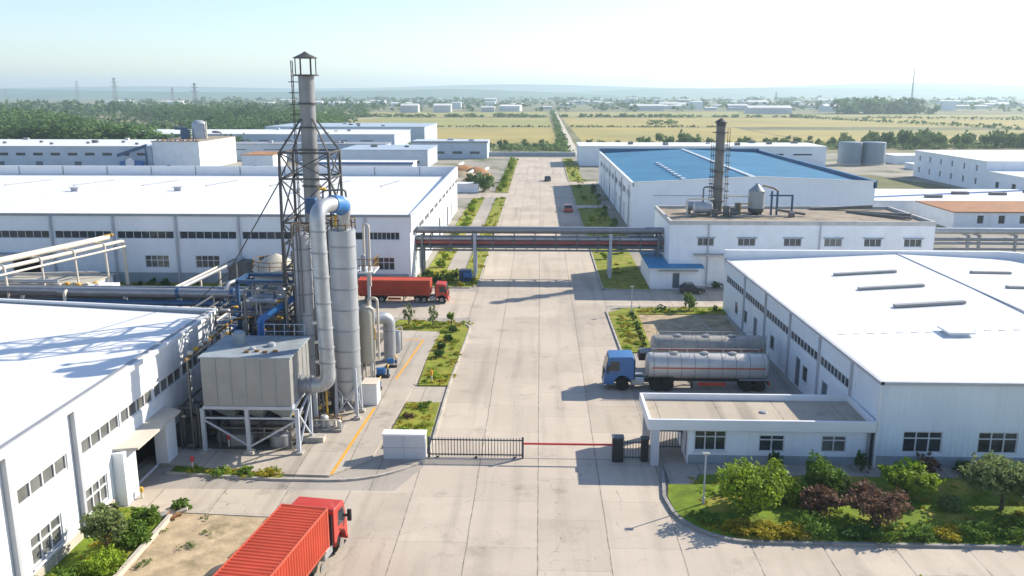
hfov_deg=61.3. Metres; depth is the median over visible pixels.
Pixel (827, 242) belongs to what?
window
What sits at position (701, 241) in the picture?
window
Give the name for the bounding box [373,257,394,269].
window
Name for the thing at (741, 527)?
shrub
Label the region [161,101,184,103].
building
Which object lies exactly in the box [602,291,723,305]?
side road
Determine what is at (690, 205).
horizontal tank
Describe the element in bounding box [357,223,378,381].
vent pipe
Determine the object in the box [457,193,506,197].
cross path
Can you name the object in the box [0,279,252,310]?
pipe rack
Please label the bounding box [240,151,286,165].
store
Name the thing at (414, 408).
ground cover
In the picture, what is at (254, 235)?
window
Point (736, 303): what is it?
window
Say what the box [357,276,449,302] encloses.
container truck
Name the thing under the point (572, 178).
grass
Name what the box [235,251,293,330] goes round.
steel frame
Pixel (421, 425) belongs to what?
ground cover
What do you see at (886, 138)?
tree
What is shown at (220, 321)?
pipework
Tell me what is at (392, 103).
building
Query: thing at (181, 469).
grass
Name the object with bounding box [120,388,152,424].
window
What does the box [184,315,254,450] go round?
pipework
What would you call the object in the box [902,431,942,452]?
window
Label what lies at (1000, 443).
window
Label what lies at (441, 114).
field
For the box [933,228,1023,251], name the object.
pipe rack
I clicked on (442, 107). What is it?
building
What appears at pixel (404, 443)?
gate wall
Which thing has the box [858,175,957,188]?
lawn
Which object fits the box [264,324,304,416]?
service platform
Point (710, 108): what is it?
building
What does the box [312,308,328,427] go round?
pipe bundle
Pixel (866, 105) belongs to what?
woods
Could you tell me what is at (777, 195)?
pipe gantry
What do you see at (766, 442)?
window
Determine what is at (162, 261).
window
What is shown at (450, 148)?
warehouse
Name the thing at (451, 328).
shrub
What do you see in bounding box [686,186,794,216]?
roof pipework
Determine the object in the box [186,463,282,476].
ground cover
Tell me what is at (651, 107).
building
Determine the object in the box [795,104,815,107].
building
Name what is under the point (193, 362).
window
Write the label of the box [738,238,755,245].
window
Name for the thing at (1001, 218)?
window
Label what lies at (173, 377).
window
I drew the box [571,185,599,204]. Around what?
grass
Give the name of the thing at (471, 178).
tree
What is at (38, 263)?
doorway
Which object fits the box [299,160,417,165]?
shed
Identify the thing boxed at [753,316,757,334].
door
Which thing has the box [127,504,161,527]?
shrub
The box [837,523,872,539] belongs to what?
shrub
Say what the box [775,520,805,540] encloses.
shrub
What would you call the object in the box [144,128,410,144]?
warehouse
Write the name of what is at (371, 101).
building
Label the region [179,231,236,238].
window
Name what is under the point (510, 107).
building
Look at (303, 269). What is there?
scrubber column
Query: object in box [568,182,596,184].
cross path
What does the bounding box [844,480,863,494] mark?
shrub
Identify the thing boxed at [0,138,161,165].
warehouse
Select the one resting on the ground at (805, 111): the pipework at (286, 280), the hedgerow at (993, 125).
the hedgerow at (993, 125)
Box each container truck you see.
[213,496,351,575]
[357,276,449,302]
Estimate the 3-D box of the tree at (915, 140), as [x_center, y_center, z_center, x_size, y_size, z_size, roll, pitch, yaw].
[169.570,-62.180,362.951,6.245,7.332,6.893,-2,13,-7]
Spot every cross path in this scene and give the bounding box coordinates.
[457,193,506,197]
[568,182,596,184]
[575,205,610,207]
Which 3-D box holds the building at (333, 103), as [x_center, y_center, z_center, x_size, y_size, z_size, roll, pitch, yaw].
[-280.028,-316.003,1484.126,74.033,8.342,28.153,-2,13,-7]
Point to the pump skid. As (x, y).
(336, 425)
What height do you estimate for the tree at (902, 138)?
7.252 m
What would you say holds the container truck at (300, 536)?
on the forecourt
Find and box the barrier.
[523,434,624,461]
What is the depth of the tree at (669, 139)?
366.49 m
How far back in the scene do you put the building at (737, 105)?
1157.04 m
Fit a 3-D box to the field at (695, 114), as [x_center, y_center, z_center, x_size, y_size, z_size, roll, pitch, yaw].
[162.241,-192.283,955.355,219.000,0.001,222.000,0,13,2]
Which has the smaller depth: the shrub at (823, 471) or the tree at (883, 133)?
the shrub at (823, 471)
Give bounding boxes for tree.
[78,501,130,550]
[402,303,414,323]
[427,305,438,325]
[446,312,453,324]
[465,172,477,181]
[472,171,494,191]
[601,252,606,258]
[641,136,651,141]
[655,132,663,141]
[662,135,674,141]
[677,129,691,141]
[679,136,689,141]
[683,292,697,309]
[691,134,701,141]
[714,457,789,512]
[735,138,744,142]
[779,138,789,142]
[793,137,802,141]
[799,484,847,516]
[814,137,821,143]
[840,132,847,138]
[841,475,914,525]
[865,130,878,136]
[868,132,878,138]
[871,135,879,140]
[877,456,945,495]
[880,131,892,138]
[880,132,892,144]
[891,137,899,144]
[897,130,912,146]
[898,132,910,146]
[908,131,924,146]
[914,128,929,135]
[922,137,932,147]
[925,132,936,142]
[934,133,946,144]
[949,136,961,144]
[953,450,1023,509]
[961,135,973,145]
[963,130,976,140]
[981,134,992,143]
[984,131,999,142]
[991,140,998,147]
[995,129,1008,135]
[996,134,1008,147]
[1006,132,1019,144]
[1019,135,1023,145]
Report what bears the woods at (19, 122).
on the ground at (805, 111)
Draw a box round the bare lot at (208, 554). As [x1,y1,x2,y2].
[123,512,266,575]
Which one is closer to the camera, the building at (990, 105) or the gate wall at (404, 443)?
the gate wall at (404, 443)
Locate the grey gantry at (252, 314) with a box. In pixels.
[242,312,295,335]
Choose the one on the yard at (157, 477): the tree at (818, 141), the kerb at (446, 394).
the kerb at (446, 394)
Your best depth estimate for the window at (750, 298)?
81.23 m
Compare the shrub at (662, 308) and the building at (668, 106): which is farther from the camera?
the building at (668, 106)
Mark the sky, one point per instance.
(44, 43)
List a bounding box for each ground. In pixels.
[0,98,1023,152]
[222,153,1023,289]
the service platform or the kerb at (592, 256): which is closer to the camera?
the service platform
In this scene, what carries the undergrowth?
on the ground at (805, 111)
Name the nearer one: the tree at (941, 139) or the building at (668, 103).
the tree at (941, 139)
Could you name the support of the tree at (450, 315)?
on the grass at (456, 335)
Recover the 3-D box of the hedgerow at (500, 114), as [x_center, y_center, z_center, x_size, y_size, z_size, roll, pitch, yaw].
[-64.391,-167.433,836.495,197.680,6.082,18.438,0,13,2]
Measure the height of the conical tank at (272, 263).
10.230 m
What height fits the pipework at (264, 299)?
9.560 m
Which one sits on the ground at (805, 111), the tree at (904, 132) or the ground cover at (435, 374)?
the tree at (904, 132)
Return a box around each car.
[544,176,550,180]
[564,204,572,211]
[678,282,705,293]
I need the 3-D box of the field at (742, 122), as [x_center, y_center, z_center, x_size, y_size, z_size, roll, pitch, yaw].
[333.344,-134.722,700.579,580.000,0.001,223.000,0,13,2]
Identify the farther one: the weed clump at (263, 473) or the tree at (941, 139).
the tree at (941, 139)
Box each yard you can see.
[119,288,871,514]
[187,333,383,450]
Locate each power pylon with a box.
[111,78,118,100]
[171,87,174,103]
[190,83,198,105]
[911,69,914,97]
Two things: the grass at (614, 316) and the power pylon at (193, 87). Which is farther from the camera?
the power pylon at (193, 87)
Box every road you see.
[176,291,477,317]
[478,158,601,291]
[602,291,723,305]
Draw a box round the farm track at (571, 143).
[555,112,576,154]
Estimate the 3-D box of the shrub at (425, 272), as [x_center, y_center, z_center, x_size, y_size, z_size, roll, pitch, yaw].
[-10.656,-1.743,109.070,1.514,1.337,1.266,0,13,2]
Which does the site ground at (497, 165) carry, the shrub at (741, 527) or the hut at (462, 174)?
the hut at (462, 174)
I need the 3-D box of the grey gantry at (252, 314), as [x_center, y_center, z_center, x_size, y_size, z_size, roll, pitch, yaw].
[-18.175,5.166,65.369,3.980,6.870,0.380,0,13,2]
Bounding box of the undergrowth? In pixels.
[405,139,1023,151]
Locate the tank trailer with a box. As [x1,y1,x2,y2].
[637,331,766,359]
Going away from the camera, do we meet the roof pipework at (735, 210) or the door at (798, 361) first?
the door at (798, 361)
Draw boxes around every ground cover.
[49,518,125,575]
[77,507,129,575]
[185,466,284,477]
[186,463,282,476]
[396,321,448,329]
[396,402,430,429]
[397,400,435,429]
[399,319,455,329]
[421,321,467,384]
[422,320,473,383]
[426,268,476,283]
[431,267,476,285]
[438,197,480,264]
[442,197,483,267]
[472,197,501,266]
[478,197,505,256]
[564,158,591,201]
[564,159,592,197]
[581,207,634,278]
[591,207,637,281]
[615,312,646,349]
[617,315,644,346]
[636,306,719,313]
[639,306,723,312]
[684,480,1022,534]
[686,476,1021,539]
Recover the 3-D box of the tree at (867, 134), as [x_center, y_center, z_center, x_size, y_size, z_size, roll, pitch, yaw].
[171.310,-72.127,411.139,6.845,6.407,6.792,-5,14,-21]
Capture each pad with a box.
[159,330,439,476]
[405,387,446,401]
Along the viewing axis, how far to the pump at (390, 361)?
73.73 m
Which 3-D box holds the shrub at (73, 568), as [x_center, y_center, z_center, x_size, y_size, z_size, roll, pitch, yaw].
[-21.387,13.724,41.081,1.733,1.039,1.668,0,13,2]
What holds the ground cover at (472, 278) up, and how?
on the site ground at (497, 165)
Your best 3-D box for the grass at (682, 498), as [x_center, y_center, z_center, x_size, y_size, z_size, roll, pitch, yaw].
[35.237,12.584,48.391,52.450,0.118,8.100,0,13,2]
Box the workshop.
[915,201,1023,227]
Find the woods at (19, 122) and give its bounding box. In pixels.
[0,101,373,141]
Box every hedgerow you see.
[345,112,546,116]
[437,124,550,126]
[550,110,573,151]
[559,113,812,117]
[570,124,715,126]
[646,119,678,124]
[792,115,1021,129]
[864,115,1023,119]
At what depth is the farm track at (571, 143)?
455.16 m
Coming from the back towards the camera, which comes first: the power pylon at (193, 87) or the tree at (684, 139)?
the power pylon at (193, 87)
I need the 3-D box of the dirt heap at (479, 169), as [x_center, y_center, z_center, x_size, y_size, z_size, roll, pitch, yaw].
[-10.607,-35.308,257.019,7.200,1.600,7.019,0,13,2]
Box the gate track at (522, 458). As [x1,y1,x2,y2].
[441,457,611,459]
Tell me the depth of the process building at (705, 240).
103.52 m
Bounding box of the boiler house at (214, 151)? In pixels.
[150,136,236,165]
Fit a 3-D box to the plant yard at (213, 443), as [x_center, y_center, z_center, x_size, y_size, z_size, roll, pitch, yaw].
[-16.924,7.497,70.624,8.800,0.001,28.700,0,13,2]
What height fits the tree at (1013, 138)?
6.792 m
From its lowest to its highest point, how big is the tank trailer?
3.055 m
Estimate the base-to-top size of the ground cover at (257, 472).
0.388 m
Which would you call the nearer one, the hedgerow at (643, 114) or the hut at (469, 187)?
the hut at (469, 187)
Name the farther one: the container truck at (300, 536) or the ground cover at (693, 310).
the ground cover at (693, 310)
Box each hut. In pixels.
[457,182,478,192]
[458,171,473,176]
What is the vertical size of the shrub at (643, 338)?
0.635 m
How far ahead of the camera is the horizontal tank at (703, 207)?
109.32 m
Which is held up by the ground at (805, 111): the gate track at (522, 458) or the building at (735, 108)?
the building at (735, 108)
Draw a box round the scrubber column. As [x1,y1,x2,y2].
[290,219,318,418]
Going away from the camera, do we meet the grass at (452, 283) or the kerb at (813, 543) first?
the kerb at (813, 543)
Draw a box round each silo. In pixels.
[174,120,207,138]
[326,214,365,419]
[836,141,862,164]
[861,141,886,164]
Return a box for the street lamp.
[702,452,709,503]
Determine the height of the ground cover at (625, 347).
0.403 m
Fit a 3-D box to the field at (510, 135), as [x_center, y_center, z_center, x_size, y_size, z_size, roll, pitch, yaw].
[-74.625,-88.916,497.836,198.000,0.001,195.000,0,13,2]
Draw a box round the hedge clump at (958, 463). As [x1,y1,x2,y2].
[951,460,973,475]
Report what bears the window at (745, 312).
in the warehouse at (912, 352)
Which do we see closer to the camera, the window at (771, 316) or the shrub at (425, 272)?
the window at (771, 316)
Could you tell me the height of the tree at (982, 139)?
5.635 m
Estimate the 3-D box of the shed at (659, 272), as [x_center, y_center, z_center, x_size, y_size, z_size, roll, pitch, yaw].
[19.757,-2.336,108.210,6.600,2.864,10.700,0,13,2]
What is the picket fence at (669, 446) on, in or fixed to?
on the yard at (157, 477)
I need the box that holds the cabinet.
[362,377,380,404]
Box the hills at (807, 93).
[556,88,1023,97]
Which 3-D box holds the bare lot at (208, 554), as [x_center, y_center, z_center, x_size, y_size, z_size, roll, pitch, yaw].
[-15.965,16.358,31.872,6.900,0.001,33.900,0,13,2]
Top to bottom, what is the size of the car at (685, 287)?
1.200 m
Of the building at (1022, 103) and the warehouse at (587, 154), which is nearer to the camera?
the warehouse at (587, 154)
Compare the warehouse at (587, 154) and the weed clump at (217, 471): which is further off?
the warehouse at (587, 154)
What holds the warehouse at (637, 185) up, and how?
on the site ground at (497, 165)
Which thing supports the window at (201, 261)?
in the warehouse at (176, 224)
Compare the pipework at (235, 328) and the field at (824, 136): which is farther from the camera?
the field at (824, 136)
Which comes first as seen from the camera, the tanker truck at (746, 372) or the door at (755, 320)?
the tanker truck at (746, 372)
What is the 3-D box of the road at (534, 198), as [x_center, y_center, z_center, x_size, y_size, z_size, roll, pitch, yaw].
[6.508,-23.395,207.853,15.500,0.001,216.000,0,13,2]
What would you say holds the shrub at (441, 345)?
on the yard at (157, 477)
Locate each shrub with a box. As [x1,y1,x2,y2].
[43,562,80,575]
[78,544,126,575]
[110,518,152,549]
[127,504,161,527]
[169,497,193,510]
[422,269,432,275]
[426,272,437,281]
[433,349,444,356]
[434,272,443,281]
[435,258,445,266]
[437,341,445,349]
[441,252,448,258]
[442,273,452,282]
[443,334,452,340]
[446,272,458,280]
[448,325,456,331]
[468,205,475,211]
[499,182,506,187]
[500,175,508,180]
[591,187,596,194]
[600,210,607,215]
[610,217,617,223]
[639,335,645,340]
[656,304,666,310]
[694,510,719,523]
[711,281,723,287]
[719,517,755,537]
[749,519,787,540]
[767,448,783,470]
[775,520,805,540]
[780,476,808,505]
[792,509,838,539]
[800,449,849,497]
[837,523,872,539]
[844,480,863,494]
[854,449,871,472]
[860,517,910,543]
[898,520,938,542]
[912,451,941,475]
[933,521,962,542]
[937,493,964,512]
[951,518,999,541]
[991,512,1023,540]
[1007,508,1023,526]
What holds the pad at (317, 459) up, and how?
on the yard at (157, 477)
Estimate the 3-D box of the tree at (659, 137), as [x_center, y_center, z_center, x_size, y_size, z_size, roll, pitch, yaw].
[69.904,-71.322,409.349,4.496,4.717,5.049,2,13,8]
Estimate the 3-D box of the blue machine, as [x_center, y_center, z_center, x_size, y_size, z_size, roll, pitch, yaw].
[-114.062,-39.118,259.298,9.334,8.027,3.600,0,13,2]
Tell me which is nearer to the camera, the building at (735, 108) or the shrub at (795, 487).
the shrub at (795, 487)
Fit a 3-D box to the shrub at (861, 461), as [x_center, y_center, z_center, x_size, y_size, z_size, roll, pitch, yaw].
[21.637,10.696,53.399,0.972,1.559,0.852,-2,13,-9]
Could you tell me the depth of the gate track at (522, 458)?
55.65 m
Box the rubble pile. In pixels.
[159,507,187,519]
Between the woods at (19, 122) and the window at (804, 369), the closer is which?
the window at (804, 369)
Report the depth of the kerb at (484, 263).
112.63 m
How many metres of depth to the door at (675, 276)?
103.66 m
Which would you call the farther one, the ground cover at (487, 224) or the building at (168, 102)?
the building at (168, 102)
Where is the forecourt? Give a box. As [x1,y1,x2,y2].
[129,291,1023,575]
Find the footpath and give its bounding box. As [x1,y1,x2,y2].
[447,198,495,269]
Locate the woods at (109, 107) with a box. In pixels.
[0,98,401,115]
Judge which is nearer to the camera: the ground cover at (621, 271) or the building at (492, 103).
the ground cover at (621, 271)
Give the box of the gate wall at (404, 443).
[382,429,426,458]
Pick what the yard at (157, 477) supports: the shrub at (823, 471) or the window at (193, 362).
the shrub at (823, 471)
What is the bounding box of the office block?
[913,150,1023,188]
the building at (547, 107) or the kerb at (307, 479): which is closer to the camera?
the kerb at (307, 479)
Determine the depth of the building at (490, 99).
2173.88 m
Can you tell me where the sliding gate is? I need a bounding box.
[427,436,523,458]
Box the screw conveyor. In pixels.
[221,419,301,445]
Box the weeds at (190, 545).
[133,514,267,569]
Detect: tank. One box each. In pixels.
[252,253,293,335]
[395,326,402,352]
[685,200,704,212]
[693,202,712,215]
[748,183,765,214]
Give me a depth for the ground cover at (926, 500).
47.58 m
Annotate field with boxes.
[316,112,548,116]
[330,117,551,126]
[437,127,555,143]
[558,112,780,116]
[562,118,1023,126]
[570,127,814,143]
[752,130,1023,144]
[778,115,1023,116]
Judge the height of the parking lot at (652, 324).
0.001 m
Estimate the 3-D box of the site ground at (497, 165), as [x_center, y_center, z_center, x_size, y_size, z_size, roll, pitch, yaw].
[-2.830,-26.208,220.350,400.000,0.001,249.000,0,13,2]
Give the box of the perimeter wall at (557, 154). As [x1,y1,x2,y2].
[489,152,575,156]
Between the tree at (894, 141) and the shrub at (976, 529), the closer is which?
the shrub at (976, 529)
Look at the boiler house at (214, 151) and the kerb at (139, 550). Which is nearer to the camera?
the kerb at (139, 550)
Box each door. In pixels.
[75,161,81,165]
[672,273,679,288]
[684,430,686,456]
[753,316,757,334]
[794,355,800,388]
[821,379,827,394]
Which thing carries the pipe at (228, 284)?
on the plant yard
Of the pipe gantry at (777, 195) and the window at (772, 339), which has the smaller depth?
the window at (772, 339)
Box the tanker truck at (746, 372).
[601,348,769,391]
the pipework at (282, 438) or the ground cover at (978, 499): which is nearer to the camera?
the ground cover at (978, 499)
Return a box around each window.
[0,230,49,237]
[17,454,66,506]
[30,513,67,570]
[55,231,111,237]
[81,414,118,455]
[86,473,112,514]
[117,231,173,238]
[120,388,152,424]
[145,255,169,267]
[154,367,180,398]
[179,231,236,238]
[182,345,207,375]
[196,256,219,267]
[242,232,294,238]
[355,232,362,239]
[370,232,399,239]
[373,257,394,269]
[470,151,479,153]
[693,431,726,452]
[697,238,713,245]
[727,275,742,294]
[734,300,737,315]
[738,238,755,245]
[743,309,747,324]
[745,291,763,313]
[758,435,784,451]
[766,309,787,334]
[769,334,774,351]
[784,239,800,245]
[791,330,816,360]
[801,364,807,384]
[820,355,848,388]
[821,436,846,451]
[824,239,841,246]
[864,239,880,246]
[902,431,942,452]
[904,239,921,246]
[977,216,983,222]
[977,432,1018,453]
[998,216,1004,223]
[1019,216,1023,223]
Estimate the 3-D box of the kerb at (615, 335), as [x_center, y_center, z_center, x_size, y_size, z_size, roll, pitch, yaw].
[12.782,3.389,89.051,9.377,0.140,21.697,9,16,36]
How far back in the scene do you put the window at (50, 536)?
42.50 m
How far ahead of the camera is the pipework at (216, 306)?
91.64 m
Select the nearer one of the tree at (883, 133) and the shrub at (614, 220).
the shrub at (614, 220)
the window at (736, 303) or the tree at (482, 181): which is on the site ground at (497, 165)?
the tree at (482, 181)
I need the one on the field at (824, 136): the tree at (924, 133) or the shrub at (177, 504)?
the tree at (924, 133)
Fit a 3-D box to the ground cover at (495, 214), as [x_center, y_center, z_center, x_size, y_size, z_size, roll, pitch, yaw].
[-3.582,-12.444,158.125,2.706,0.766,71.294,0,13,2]
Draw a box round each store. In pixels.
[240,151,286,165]
[874,189,1023,214]
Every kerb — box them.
[113,514,171,575]
[165,461,422,481]
[184,512,268,516]
[400,319,470,451]
[432,198,506,287]
[577,208,603,288]
[603,287,707,290]
[606,306,721,349]
[661,469,1023,549]
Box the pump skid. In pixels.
[313,415,345,431]
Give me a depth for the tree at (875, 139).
380.01 m
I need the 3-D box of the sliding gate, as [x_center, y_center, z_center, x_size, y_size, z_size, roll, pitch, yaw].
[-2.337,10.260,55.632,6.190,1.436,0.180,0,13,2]
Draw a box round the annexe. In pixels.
[983,170,1023,188]
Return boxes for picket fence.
[624,440,640,458]
[659,430,681,448]
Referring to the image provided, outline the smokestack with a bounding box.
[708,118,731,213]
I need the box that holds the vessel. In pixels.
[359,297,380,380]
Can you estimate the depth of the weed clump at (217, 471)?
53.02 m
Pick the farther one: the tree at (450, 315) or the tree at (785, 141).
the tree at (785, 141)
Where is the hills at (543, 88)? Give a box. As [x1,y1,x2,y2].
[0,83,1023,91]
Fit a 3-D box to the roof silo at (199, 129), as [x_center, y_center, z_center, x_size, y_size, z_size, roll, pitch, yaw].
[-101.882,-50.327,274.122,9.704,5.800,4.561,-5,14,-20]
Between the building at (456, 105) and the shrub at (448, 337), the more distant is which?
the building at (456, 105)
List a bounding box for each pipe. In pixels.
[224,277,252,313]
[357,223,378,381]
[374,312,397,362]
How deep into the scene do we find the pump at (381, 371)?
71.05 m
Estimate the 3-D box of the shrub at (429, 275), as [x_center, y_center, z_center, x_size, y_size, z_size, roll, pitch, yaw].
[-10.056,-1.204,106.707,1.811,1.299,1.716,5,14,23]
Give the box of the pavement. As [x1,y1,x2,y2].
[663,463,967,484]
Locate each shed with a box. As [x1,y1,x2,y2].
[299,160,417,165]
[639,252,703,288]
[885,153,914,163]
[904,162,913,169]
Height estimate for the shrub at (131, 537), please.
1.138 m
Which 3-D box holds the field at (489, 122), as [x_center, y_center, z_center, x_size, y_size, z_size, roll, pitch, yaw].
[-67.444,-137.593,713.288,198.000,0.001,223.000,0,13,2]
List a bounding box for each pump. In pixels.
[376,364,389,377]
[385,355,397,367]
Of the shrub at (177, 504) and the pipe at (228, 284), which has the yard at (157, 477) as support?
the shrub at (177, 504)
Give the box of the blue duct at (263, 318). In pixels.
[257,294,294,416]
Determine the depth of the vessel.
68.47 m
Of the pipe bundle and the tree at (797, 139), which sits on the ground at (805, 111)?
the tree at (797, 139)
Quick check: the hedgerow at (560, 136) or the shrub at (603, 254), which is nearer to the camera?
the shrub at (603, 254)
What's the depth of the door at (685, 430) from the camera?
55.95 m
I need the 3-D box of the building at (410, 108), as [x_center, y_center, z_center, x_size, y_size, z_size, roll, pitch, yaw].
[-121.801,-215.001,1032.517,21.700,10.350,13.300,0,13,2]
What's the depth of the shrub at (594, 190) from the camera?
198.64 m
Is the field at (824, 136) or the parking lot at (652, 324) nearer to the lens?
the parking lot at (652, 324)
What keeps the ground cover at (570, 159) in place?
on the site ground at (497, 165)
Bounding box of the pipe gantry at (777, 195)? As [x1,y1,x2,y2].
[763,185,805,214]
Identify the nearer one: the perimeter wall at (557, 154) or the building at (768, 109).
the perimeter wall at (557, 154)
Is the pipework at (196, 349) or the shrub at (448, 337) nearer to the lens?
the pipework at (196, 349)
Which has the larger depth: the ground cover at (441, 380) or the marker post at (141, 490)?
the ground cover at (441, 380)
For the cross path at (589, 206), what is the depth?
179.04 m
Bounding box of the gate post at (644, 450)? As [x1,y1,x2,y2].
[640,436,649,461]
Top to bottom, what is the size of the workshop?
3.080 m
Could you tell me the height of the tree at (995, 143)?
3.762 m
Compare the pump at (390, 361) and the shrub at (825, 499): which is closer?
the shrub at (825, 499)
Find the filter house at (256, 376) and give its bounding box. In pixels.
[197,330,325,454]
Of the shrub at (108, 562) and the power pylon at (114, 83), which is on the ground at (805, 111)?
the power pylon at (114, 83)
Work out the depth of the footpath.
144.61 m
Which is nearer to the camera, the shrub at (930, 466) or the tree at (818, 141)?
the shrub at (930, 466)
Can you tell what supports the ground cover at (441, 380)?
on the yard at (157, 477)
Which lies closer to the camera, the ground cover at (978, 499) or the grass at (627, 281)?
the ground cover at (978, 499)
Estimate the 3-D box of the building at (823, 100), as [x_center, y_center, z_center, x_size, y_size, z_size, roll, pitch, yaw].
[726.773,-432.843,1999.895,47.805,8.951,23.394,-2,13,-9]
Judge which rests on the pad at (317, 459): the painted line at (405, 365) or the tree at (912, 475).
the painted line at (405, 365)
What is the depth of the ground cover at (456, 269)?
112.78 m
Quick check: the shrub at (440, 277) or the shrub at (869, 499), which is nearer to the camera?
the shrub at (869, 499)
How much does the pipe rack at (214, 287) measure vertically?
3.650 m
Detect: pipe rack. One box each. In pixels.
[0,233,130,298]
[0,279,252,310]
[0,285,252,326]
[176,257,253,285]
[414,226,662,277]
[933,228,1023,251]
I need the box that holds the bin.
[459,269,472,280]
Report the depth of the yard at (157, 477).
54.35 m
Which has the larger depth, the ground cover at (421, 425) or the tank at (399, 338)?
the tank at (399, 338)
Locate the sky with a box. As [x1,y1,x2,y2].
[0,0,1023,87]
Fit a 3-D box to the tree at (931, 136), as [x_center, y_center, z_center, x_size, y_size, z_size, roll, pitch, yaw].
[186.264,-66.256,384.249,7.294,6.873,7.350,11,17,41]
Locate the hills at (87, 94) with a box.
[0,89,689,98]
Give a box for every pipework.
[176,386,241,448]
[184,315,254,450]
[194,295,242,338]
[202,282,232,315]
[215,295,292,341]
[217,408,306,448]
[243,283,303,417]
[284,238,358,407]
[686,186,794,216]
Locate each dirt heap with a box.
[453,165,471,170]
[465,167,487,172]
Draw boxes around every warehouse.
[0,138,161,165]
[0,165,457,283]
[0,298,217,575]
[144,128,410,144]
[235,140,391,160]
[265,122,436,140]
[341,145,437,165]
[410,138,489,158]
[576,140,827,166]
[598,148,877,226]
[723,249,1023,466]
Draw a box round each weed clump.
[209,465,229,477]
[232,466,253,476]
[258,467,275,476]
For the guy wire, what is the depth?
65.67 m
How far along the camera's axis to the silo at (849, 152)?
280.81 m
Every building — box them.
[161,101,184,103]
[328,102,370,106]
[370,100,385,103]
[390,102,411,105]
[400,104,419,112]
[433,104,451,111]
[451,102,461,108]
[481,106,494,111]
[483,98,496,101]
[486,101,495,107]
[499,105,521,110]
[539,106,551,108]
[629,104,663,110]
[654,205,936,286]
[658,102,678,104]
[664,105,680,108]
[688,101,702,108]
[704,107,716,109]
[726,104,746,109]
[729,107,744,109]
[739,100,768,104]
[744,105,791,113]
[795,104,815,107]
[814,99,833,102]
[819,104,861,111]
[937,100,956,109]
[956,100,996,104]
[956,105,988,108]
[980,103,1009,107]
[993,102,1023,105]
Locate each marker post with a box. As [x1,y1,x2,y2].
[139,487,143,497]
[190,456,193,467]
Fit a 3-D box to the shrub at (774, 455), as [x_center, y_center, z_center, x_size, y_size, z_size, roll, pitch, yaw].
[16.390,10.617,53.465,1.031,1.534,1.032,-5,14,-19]
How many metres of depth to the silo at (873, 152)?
280.52 m
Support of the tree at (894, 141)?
on the ground at (805, 111)
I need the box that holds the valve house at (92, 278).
[0,271,119,285]
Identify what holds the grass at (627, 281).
on the site ground at (497, 165)
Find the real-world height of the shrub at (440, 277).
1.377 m
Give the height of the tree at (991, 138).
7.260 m
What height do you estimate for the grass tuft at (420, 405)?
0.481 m
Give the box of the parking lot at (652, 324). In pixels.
[639,315,740,342]
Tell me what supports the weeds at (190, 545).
on the bare lot at (208, 554)
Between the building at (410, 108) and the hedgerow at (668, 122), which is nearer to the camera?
the hedgerow at (668, 122)
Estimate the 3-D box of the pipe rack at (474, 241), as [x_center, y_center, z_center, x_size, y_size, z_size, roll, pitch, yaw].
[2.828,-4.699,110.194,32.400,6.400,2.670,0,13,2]
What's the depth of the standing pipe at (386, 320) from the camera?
74.70 m
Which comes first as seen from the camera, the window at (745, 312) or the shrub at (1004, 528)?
the shrub at (1004, 528)
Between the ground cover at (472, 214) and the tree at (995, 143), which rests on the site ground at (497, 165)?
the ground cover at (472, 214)
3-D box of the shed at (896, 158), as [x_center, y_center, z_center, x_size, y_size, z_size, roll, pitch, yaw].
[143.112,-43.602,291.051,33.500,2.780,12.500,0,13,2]
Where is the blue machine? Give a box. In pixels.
[116,144,147,165]
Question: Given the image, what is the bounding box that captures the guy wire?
[190,182,278,306]
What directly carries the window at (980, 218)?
in the workshop
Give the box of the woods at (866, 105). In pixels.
[122,95,1023,113]
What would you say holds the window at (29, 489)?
in the warehouse at (93, 396)
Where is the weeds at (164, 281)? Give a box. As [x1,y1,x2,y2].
[132,277,245,285]
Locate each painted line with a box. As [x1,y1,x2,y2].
[330,408,374,473]
[395,339,423,378]
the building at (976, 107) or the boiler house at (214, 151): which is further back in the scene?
the building at (976, 107)
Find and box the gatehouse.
[639,393,877,465]
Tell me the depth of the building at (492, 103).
1373.68 m
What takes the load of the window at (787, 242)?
in the process building at (705, 240)
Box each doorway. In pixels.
[13,256,40,275]
[135,436,155,465]
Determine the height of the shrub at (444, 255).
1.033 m
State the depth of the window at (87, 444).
47.48 m
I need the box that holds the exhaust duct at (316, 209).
[298,187,350,395]
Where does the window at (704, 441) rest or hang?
in the gatehouse
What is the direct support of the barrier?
on the forecourt
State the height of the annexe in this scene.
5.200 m
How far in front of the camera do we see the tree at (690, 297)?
93.01 m
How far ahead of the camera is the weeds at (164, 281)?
105.51 m
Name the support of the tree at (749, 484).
on the grass at (682, 498)
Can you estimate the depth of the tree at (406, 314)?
87.25 m
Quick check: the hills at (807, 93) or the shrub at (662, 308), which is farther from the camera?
the hills at (807, 93)
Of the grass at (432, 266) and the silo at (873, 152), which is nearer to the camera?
the grass at (432, 266)
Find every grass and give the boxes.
[48,507,164,575]
[120,282,252,286]
[171,466,283,477]
[393,402,439,444]
[395,320,468,385]
[420,270,481,286]
[428,198,483,269]
[466,198,505,269]
[495,159,517,192]
[562,158,582,181]
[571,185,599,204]
[578,208,648,288]
[608,307,726,352]
[668,475,1023,544]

